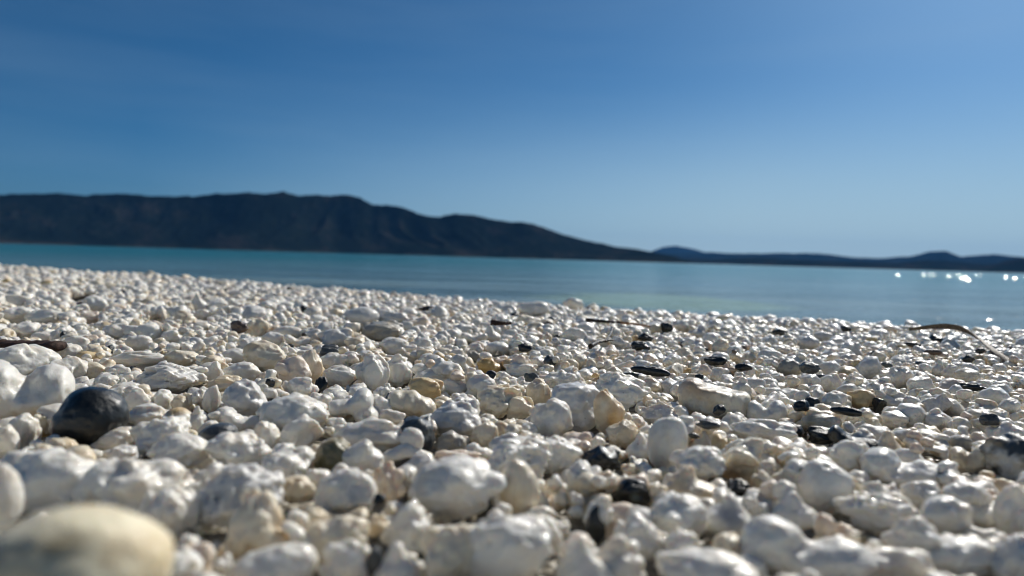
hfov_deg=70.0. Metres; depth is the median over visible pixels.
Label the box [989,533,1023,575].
pebble
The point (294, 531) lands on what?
pebble
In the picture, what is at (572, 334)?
pebble
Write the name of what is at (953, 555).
pebble
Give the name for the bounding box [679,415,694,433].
pebble
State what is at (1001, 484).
pebble
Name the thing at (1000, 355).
stick
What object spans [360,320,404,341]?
pebble
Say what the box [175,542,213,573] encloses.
pebble
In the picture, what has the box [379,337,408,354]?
pebble
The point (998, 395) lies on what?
pebble
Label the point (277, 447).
pebble
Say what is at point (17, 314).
pebble
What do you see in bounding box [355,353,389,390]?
pebble
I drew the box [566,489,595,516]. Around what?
pebble
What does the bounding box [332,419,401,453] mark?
pebble
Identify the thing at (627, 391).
pebble
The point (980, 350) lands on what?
dark stone
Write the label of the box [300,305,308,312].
dark stone
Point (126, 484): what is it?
pebble
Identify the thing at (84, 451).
pebble
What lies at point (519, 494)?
pebble
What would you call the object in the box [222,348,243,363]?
pebble
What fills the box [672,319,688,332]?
pebble
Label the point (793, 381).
pebble
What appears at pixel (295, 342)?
pebble
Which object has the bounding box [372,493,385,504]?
dark stone
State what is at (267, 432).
pebble
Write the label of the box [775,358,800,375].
pebble
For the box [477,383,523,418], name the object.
pebble
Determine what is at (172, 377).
pebble
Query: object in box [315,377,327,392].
dark stone
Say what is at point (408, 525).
pebble
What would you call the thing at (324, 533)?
pebble
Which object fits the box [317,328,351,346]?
pebble
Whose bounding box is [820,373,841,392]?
pebble
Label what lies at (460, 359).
pebble
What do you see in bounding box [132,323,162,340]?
pebble
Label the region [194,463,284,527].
pebble
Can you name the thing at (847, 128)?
sky
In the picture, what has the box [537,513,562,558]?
pebble
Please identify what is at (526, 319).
pebble
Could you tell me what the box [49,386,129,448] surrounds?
dark stone
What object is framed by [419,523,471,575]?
pebble
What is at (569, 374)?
pebble
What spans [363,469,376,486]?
pebble
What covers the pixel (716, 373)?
pebble
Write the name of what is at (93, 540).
pebble
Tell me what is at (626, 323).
twig
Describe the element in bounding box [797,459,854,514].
pebble
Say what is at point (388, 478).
pebble
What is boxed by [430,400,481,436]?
pebble
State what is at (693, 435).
dark stone
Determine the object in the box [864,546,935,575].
pebble
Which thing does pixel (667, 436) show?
pebble
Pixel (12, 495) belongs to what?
pebble
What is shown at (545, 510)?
pebble
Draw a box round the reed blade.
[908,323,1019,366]
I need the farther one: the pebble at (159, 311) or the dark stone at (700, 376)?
the pebble at (159, 311)
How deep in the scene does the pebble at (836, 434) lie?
0.28 m
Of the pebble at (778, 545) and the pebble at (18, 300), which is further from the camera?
the pebble at (18, 300)
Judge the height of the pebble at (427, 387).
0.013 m
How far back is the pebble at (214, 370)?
0.38 m
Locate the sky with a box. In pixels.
[0,0,1023,257]
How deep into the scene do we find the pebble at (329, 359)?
0.44 m
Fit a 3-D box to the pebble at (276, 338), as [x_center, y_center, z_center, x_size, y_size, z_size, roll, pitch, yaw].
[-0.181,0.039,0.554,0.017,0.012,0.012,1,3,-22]
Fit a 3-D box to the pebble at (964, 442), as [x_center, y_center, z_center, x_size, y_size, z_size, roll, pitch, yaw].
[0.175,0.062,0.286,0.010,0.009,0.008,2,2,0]
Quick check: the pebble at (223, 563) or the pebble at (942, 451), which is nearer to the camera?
the pebble at (223, 563)
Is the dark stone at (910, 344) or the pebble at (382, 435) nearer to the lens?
the pebble at (382, 435)
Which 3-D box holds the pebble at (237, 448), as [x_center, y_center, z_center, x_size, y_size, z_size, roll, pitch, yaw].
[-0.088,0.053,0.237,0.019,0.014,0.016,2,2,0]
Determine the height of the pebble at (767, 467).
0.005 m
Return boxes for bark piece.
[0,339,67,351]
[490,319,511,325]
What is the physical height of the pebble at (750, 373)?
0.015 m
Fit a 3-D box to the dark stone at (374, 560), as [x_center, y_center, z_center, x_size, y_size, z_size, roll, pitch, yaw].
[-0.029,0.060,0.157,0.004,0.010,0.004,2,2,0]
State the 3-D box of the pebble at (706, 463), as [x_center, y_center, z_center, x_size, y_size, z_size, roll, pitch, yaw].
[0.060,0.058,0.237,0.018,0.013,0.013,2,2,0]
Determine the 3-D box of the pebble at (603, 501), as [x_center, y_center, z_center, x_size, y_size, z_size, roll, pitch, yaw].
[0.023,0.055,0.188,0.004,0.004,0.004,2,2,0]
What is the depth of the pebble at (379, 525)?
0.18 m
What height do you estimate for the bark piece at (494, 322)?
0.006 m
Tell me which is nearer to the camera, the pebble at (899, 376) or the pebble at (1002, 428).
the pebble at (1002, 428)
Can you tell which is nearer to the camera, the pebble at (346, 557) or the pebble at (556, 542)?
the pebble at (346, 557)
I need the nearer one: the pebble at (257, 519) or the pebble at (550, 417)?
the pebble at (257, 519)
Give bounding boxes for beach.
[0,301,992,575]
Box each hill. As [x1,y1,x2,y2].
[0,191,698,263]
[651,246,704,253]
[665,251,1023,263]
[684,258,993,270]
[963,258,1023,272]
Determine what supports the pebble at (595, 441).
on the beach
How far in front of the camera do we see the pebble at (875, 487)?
0.21 m
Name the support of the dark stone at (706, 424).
on the beach
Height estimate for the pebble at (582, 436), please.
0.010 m
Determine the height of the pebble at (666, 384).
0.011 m
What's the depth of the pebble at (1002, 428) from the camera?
0.29 m
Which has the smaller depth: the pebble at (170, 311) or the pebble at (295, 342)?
the pebble at (295, 342)
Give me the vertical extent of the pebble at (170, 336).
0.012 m
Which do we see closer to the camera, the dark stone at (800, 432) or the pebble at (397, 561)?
the pebble at (397, 561)
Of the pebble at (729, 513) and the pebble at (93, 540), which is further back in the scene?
the pebble at (729, 513)
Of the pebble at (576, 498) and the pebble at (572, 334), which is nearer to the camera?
the pebble at (576, 498)
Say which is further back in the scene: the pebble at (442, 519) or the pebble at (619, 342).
the pebble at (619, 342)
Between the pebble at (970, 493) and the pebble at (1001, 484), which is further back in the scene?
the pebble at (1001, 484)
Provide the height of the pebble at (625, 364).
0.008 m
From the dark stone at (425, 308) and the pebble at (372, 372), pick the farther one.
the dark stone at (425, 308)
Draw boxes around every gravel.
[12,269,1012,417]
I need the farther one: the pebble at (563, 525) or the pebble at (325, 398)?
the pebble at (325, 398)
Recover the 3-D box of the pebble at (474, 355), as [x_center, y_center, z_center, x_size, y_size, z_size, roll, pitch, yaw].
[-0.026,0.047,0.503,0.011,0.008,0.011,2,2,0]
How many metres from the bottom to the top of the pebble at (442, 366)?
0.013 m
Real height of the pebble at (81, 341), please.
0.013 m
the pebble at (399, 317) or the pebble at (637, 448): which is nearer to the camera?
the pebble at (637, 448)
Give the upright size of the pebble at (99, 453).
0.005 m
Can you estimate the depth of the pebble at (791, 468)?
0.23 m
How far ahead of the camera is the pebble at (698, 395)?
0.33 m
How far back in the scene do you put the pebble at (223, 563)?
0.15 m
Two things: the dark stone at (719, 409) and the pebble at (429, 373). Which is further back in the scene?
the pebble at (429, 373)
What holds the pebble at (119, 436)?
on the beach
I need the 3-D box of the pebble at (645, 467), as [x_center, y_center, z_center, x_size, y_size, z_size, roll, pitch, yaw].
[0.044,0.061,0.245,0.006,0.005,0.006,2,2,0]
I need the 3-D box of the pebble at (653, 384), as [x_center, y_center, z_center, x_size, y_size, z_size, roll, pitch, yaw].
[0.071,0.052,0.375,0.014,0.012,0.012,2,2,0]
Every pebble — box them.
[0,306,33,323]
[0,343,61,375]
[0,359,74,418]
[0,424,20,458]
[0,463,24,529]
[0,504,174,575]
[5,294,29,305]
[8,413,42,448]
[11,321,40,338]
[11,447,98,517]
[24,309,62,323]
[30,331,49,340]
[32,414,47,432]
[46,437,77,449]
[49,355,87,377]
[56,343,82,358]
[63,336,89,347]
[65,445,96,460]
[70,457,185,512]
[78,311,98,323]
[82,295,107,311]
[86,362,105,378]
[89,426,133,449]
[93,449,103,458]
[94,373,118,384]
[101,323,127,339]
[103,444,140,459]
[108,351,163,369]
[111,386,124,395]
[117,371,140,380]
[124,335,152,350]
[124,388,152,410]
[128,403,165,424]
[129,414,191,454]
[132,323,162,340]
[135,486,199,539]
[136,362,207,391]
[148,433,209,468]
[150,305,167,319]
[152,389,173,409]
[161,330,182,342]
[162,407,190,416]
[163,350,197,366]
[166,305,187,316]
[170,394,188,409]
[171,558,198,575]
[174,534,202,550]
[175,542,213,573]
[175,545,203,575]
[190,406,207,432]
[190,525,221,533]
[191,293,205,310]
[191,389,203,403]
[192,309,211,320]
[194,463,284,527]
[201,385,220,412]
[204,361,223,381]
[204,375,241,391]
[204,431,270,465]
[214,553,232,572]
[216,544,223,559]
[219,409,259,431]
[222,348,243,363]
[222,362,260,380]
[222,379,267,416]
[223,488,289,563]
[226,542,318,575]
[236,336,259,348]
[242,305,268,318]
[242,340,285,371]
[246,317,268,336]
[254,421,280,448]
[259,392,328,432]
[260,446,314,477]
[261,331,284,344]
[270,443,293,453]
[272,325,301,338]
[274,355,311,385]
[279,414,323,447]
[280,521,311,543]
[282,377,318,395]
[283,474,316,503]
[284,335,310,346]
[297,514,309,542]
[302,349,322,383]
[304,514,369,563]
[305,468,329,487]
[305,506,368,522]
[313,436,350,471]
[313,468,377,512]
[316,394,331,409]
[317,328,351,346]
[318,539,369,575]
[320,352,348,369]
[322,365,356,386]
[328,387,378,421]
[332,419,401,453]
[342,439,383,471]
[343,307,379,324]
[344,335,364,346]
[347,353,358,363]
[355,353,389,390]
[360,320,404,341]
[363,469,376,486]
[367,514,389,537]
[372,461,405,503]
[373,396,391,414]
[373,542,422,575]
[379,311,408,322]
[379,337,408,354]
[379,409,405,425]
[380,499,430,553]
[383,444,432,463]
[387,354,411,387]
[388,390,435,416]
[399,464,416,482]
[400,427,423,448]
[403,454,435,488]
[408,377,443,398]
[408,454,507,519]
[409,317,431,327]
[413,368,446,381]
[414,336,431,346]
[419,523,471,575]
[427,305,449,318]
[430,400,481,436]
[431,357,459,378]
[432,430,469,450]
[432,515,451,524]
[434,330,450,344]
[434,449,480,460]
[444,379,466,394]
[450,354,466,369]
[460,332,487,342]
[461,515,475,522]
[465,374,495,397]
[466,399,479,414]
[467,350,479,361]
[468,514,552,575]
[469,421,497,448]
[477,358,500,373]
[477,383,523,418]
[485,326,500,341]
[485,341,509,356]
[488,432,517,449]
[488,433,551,478]
[499,458,538,515]
[503,363,538,377]
[504,424,521,435]
[506,396,533,418]
[510,355,530,363]
[515,314,535,325]
[517,301,550,316]
[522,421,537,433]
[525,506,557,518]
[526,378,550,405]
[530,398,572,438]
[537,489,550,508]
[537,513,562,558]
[544,365,585,388]
[544,435,582,474]
[546,474,561,488]
[550,381,599,432]
[554,491,568,505]
[555,519,569,537]
[555,537,612,575]
[559,531,589,557]
[561,431,591,441]
[563,298,583,309]
[563,327,586,341]
[566,472,602,495]
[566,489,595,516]
[567,459,591,481]
[568,505,583,518]
[569,492,584,505]
[583,501,612,527]
[590,436,605,448]
[591,475,605,487]
[593,388,625,439]
[593,534,645,575]
[594,371,647,410]
[595,494,610,509]
[603,327,621,337]
[605,419,638,448]
[605,502,631,537]
[610,336,625,347]
[613,510,667,561]
[615,361,634,368]
[621,463,639,475]
[626,433,648,459]
[629,456,648,474]
[637,462,651,473]
[638,402,678,424]
[643,377,661,392]
[645,469,661,482]
[647,416,687,468]
[649,484,667,496]
[650,493,707,536]
[655,547,758,575]
[659,377,676,393]
[663,354,681,365]
[663,526,700,551]
[664,362,682,376]
[664,465,715,498]
[669,445,726,481]
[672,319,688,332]
[674,347,694,356]
[678,377,750,418]
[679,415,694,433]
[688,325,707,337]
[689,431,710,446]
[700,416,720,434]
[706,493,750,536]
[709,367,724,381]
[711,338,729,351]
[712,532,742,556]
[722,437,764,481]
[728,352,756,363]
[730,418,797,441]
[732,377,752,398]
[739,515,879,575]
[740,555,767,575]
[741,360,754,376]
[742,487,778,511]
[746,400,787,421]
[752,470,770,482]
[757,503,770,515]
[758,460,775,475]
[759,479,776,499]
[761,391,779,407]
[762,439,774,455]
[770,491,817,530]
[772,480,796,501]
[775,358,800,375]
[775,446,803,467]
[778,452,795,460]
[782,458,806,485]
[785,375,800,387]
[787,325,813,332]
[796,336,819,349]
[796,409,842,430]
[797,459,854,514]
[800,374,820,384]
[803,447,820,458]
[812,331,834,341]
[814,404,830,410]
[814,513,836,536]
[820,361,840,374]
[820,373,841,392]
[821,390,847,405]
[827,425,877,448]
[827,440,868,472]
[832,491,920,536]
[836,383,856,393]
[837,366,859,374]
[838,341,862,356]
[847,389,875,409]
[849,470,869,482]
[855,356,881,379]
[859,447,943,489]
[859,481,900,493]
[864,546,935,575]
[875,388,903,406]
[877,430,901,450]
[880,516,941,551]
[881,410,908,428]
[886,366,913,388]
[895,403,925,427]
[899,480,941,510]
[906,376,933,390]
[920,393,951,412]
[920,495,972,535]
[921,445,948,460]
[924,408,951,432]
[926,533,993,575]
[931,359,944,376]
[937,378,961,389]
[937,461,958,473]
[937,470,957,485]
[940,364,958,378]
[942,480,992,505]
[945,398,965,416]
[948,435,972,451]
[948,444,985,473]
[952,367,979,382]
[953,417,972,429]
[961,526,998,539]
[970,398,997,409]
[971,432,986,441]
[971,504,995,528]
[976,387,1009,404]
[985,421,1023,437]
[986,489,995,499]
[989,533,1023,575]
[992,484,1023,535]
[994,478,1014,492]
[997,397,1020,414]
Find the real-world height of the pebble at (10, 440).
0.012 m
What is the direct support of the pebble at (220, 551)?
on the beach
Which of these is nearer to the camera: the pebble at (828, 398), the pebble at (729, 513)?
the pebble at (729, 513)
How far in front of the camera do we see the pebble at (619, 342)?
0.55 m
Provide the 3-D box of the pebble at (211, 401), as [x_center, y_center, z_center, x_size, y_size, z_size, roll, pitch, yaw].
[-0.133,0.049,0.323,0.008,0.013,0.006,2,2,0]
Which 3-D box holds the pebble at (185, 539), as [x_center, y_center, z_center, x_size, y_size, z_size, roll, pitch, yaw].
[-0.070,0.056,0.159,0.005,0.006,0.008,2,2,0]
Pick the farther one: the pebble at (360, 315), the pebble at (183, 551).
the pebble at (360, 315)
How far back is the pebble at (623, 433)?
0.28 m
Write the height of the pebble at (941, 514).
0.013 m
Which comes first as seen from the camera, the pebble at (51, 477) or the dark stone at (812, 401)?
the pebble at (51, 477)
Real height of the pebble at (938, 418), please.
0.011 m
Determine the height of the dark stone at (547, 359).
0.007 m
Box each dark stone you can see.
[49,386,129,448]
[107,345,114,353]
[140,451,151,460]
[198,422,238,440]
[230,320,248,333]
[265,378,274,386]
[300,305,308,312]
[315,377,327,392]
[319,344,338,356]
[366,546,382,575]
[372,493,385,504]
[400,416,434,451]
[419,306,433,310]
[486,370,495,378]
[518,343,533,351]
[524,373,538,381]
[543,355,555,365]
[580,446,620,471]
[584,506,605,544]
[610,478,650,506]
[623,372,639,377]
[630,365,669,376]
[631,341,648,350]
[637,332,652,341]
[661,322,672,332]
[688,433,698,438]
[695,374,703,379]
[695,420,719,428]
[704,356,727,365]
[713,404,725,415]
[726,478,752,496]
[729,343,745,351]
[735,363,752,370]
[772,329,788,335]
[785,421,803,437]
[793,400,809,411]
[799,361,819,373]
[805,396,820,406]
[807,426,832,444]
[830,407,861,416]
[840,325,851,331]
[872,397,886,412]
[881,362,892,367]
[902,342,921,346]
[924,349,941,354]
[929,334,945,343]
[956,382,986,390]
[961,355,974,362]
[975,348,985,353]
[978,432,1023,481]
[979,412,999,425]
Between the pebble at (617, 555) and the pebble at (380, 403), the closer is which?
the pebble at (617, 555)
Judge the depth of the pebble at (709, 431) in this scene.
0.28 m
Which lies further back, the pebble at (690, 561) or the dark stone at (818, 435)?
the dark stone at (818, 435)
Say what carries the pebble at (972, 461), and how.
on the beach
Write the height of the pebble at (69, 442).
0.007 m
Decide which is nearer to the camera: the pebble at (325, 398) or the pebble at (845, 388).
the pebble at (325, 398)
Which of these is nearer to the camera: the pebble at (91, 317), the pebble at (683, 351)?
the pebble at (683, 351)
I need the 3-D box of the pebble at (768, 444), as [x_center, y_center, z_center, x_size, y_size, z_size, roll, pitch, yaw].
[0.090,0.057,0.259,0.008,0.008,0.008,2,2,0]
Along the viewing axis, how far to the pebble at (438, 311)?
0.75 m
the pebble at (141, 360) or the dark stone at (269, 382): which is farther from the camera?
the pebble at (141, 360)
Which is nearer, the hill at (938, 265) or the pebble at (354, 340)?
the pebble at (354, 340)
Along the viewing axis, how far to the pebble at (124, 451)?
0.24 m
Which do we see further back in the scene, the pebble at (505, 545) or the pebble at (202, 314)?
the pebble at (202, 314)
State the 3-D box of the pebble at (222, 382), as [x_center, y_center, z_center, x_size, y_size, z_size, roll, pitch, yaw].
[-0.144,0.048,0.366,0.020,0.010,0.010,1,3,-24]
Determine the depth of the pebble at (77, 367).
0.38 m
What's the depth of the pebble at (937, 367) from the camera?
0.49 m
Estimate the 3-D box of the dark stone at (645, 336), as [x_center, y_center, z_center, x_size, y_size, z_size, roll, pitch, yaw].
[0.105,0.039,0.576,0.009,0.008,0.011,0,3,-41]
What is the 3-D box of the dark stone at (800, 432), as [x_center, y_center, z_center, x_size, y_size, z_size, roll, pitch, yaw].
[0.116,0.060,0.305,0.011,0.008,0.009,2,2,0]
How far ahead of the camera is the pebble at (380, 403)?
0.32 m
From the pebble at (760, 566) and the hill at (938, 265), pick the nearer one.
the pebble at (760, 566)
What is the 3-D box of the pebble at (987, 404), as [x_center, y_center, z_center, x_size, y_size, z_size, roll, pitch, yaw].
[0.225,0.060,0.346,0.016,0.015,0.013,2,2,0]
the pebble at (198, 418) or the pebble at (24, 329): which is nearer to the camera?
the pebble at (198, 418)
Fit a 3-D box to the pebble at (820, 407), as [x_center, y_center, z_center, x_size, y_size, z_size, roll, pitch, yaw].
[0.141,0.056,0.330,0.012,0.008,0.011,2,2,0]
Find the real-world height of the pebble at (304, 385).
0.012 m
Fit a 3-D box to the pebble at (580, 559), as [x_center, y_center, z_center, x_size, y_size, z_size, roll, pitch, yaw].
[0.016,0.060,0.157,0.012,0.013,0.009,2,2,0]
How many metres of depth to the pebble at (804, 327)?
0.71 m
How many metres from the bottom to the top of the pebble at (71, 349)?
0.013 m
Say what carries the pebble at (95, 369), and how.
on the beach
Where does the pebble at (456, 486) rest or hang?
on the beach
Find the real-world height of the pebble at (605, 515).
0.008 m
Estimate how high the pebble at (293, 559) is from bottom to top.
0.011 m
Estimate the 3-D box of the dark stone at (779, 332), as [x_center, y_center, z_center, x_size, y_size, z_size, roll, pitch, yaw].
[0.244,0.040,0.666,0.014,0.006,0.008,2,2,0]
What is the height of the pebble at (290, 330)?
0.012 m
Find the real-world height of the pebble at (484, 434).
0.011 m
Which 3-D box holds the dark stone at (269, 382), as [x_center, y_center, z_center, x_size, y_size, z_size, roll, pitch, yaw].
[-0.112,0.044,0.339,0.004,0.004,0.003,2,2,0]
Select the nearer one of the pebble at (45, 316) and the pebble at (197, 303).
the pebble at (45, 316)
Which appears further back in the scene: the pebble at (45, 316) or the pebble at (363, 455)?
the pebble at (45, 316)
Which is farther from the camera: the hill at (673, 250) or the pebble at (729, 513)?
the hill at (673, 250)
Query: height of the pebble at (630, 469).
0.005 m
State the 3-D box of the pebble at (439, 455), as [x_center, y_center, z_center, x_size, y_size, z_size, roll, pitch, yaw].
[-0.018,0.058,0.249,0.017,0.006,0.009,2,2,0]
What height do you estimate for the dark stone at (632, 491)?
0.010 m
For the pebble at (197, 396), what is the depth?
0.32 m
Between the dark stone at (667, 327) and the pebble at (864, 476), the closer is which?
the pebble at (864, 476)
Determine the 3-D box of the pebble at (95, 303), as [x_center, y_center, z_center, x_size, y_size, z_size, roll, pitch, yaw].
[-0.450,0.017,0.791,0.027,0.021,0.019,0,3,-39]
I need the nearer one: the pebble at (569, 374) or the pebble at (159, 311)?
the pebble at (569, 374)
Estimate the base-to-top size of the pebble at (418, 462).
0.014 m
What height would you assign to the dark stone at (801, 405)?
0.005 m
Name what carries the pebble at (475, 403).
on the beach
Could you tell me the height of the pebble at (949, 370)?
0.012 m
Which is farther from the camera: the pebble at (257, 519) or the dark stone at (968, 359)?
the dark stone at (968, 359)
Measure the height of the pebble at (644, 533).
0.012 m
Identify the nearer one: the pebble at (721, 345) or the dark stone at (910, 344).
the pebble at (721, 345)
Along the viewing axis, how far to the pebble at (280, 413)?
0.28 m
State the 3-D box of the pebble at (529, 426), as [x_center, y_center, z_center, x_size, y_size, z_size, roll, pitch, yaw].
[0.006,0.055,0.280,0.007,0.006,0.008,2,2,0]
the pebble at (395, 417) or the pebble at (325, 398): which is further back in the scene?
the pebble at (325, 398)
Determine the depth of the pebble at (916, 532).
0.17 m
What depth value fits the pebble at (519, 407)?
0.32 m
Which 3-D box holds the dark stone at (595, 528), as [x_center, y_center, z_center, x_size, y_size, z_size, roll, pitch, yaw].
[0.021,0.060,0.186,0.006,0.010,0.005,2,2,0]
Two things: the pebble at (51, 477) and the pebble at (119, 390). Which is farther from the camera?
the pebble at (119, 390)
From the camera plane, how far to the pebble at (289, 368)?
0.38 m
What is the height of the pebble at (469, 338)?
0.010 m
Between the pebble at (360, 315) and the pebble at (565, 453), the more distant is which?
the pebble at (360, 315)
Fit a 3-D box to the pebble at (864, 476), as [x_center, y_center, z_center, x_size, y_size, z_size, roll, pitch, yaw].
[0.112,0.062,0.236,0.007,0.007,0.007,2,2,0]
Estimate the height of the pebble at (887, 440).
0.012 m
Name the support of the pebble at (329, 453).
on the beach
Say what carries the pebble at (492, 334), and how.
on the beach
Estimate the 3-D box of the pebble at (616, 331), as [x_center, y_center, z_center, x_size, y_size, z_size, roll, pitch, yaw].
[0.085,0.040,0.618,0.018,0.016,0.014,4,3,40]
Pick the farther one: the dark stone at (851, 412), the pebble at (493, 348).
the pebble at (493, 348)
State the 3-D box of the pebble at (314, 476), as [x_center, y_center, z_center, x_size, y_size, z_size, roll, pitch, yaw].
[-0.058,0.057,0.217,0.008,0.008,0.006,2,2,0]
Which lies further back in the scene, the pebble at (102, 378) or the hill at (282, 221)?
the hill at (282, 221)
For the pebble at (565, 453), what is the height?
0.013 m
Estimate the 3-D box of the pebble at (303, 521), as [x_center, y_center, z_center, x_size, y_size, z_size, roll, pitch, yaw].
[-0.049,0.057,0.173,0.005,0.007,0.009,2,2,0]
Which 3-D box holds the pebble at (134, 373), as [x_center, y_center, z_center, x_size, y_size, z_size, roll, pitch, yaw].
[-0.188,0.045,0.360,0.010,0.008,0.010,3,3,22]
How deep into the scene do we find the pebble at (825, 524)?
0.18 m
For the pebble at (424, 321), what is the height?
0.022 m
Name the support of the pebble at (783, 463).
on the beach
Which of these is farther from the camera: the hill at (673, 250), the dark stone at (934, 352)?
the hill at (673, 250)
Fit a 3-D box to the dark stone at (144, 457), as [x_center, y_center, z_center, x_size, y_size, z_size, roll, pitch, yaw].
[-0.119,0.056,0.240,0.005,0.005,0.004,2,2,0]
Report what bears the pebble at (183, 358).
on the beach
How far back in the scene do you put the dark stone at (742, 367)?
0.43 m
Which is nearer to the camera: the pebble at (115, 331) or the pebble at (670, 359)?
the pebble at (670, 359)
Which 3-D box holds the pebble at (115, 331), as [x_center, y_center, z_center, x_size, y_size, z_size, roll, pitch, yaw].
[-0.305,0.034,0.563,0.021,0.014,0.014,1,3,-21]
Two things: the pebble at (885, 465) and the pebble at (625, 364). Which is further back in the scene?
the pebble at (625, 364)
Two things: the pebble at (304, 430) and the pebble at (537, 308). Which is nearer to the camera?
the pebble at (304, 430)
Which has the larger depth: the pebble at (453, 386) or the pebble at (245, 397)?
the pebble at (453, 386)
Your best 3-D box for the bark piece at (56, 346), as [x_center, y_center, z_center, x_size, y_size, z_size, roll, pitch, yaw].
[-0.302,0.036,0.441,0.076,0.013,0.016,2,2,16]
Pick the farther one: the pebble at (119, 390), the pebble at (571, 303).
the pebble at (571, 303)
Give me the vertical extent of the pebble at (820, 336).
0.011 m
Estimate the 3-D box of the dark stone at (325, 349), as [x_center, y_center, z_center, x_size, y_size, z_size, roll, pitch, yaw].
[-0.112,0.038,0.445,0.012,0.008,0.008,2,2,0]
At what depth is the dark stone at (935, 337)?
0.64 m
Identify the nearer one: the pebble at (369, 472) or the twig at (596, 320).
the pebble at (369, 472)
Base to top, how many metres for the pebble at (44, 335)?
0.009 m
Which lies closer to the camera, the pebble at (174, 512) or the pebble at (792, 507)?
the pebble at (174, 512)
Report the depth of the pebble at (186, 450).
0.23 m
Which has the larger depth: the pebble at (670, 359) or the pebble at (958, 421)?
the pebble at (670, 359)
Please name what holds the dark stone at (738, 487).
on the beach
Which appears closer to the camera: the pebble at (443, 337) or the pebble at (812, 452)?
the pebble at (812, 452)
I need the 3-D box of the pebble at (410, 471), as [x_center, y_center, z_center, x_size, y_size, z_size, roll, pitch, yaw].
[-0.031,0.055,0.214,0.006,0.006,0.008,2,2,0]
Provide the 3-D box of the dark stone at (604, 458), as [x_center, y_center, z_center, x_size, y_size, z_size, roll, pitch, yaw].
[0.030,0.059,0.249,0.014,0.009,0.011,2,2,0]
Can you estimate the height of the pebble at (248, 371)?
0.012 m
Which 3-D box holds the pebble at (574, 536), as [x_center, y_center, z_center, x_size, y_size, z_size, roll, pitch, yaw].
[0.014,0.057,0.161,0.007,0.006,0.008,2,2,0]
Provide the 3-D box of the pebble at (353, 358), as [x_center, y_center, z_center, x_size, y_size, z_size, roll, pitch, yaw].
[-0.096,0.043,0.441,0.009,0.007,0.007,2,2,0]
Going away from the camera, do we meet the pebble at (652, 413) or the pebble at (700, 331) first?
the pebble at (652, 413)
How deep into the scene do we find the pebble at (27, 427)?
0.26 m
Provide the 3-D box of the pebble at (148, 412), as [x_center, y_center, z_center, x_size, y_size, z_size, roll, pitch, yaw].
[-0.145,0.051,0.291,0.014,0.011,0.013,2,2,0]
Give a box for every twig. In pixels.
[585,318,620,323]
[588,339,613,348]
[605,326,613,341]
[620,321,650,326]
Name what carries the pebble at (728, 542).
on the beach
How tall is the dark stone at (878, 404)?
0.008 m
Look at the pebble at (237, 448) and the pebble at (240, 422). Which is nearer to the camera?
the pebble at (237, 448)
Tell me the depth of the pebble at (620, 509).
0.20 m
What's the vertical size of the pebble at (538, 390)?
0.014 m
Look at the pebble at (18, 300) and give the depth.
0.83 m
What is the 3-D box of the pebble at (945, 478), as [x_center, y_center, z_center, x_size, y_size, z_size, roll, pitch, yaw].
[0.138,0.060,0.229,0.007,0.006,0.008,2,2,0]
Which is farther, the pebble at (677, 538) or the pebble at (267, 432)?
the pebble at (267, 432)
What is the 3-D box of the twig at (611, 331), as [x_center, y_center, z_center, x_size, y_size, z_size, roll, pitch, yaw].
[0.071,0.034,0.533,0.003,0.003,0.101,2,2,10]
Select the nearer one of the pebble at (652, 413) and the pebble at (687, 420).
the pebble at (687, 420)
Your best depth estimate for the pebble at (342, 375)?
0.39 m
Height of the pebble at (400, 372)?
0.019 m
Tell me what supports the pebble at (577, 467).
on the beach
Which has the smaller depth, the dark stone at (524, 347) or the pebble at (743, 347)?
the dark stone at (524, 347)
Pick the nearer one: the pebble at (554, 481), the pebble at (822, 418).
the pebble at (554, 481)
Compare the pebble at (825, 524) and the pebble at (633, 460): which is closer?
the pebble at (825, 524)
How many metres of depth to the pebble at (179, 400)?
0.32 m
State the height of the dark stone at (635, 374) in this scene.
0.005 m
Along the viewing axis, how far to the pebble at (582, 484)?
0.21 m
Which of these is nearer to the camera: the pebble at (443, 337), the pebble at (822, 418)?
the pebble at (822, 418)
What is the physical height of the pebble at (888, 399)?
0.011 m
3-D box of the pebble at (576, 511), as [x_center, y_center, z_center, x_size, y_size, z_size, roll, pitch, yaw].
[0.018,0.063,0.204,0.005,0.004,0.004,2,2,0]
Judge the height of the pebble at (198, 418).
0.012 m
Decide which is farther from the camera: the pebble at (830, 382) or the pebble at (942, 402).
the pebble at (830, 382)
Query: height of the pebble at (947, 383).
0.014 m
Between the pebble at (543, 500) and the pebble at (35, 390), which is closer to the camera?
the pebble at (543, 500)
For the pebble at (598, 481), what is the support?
on the beach

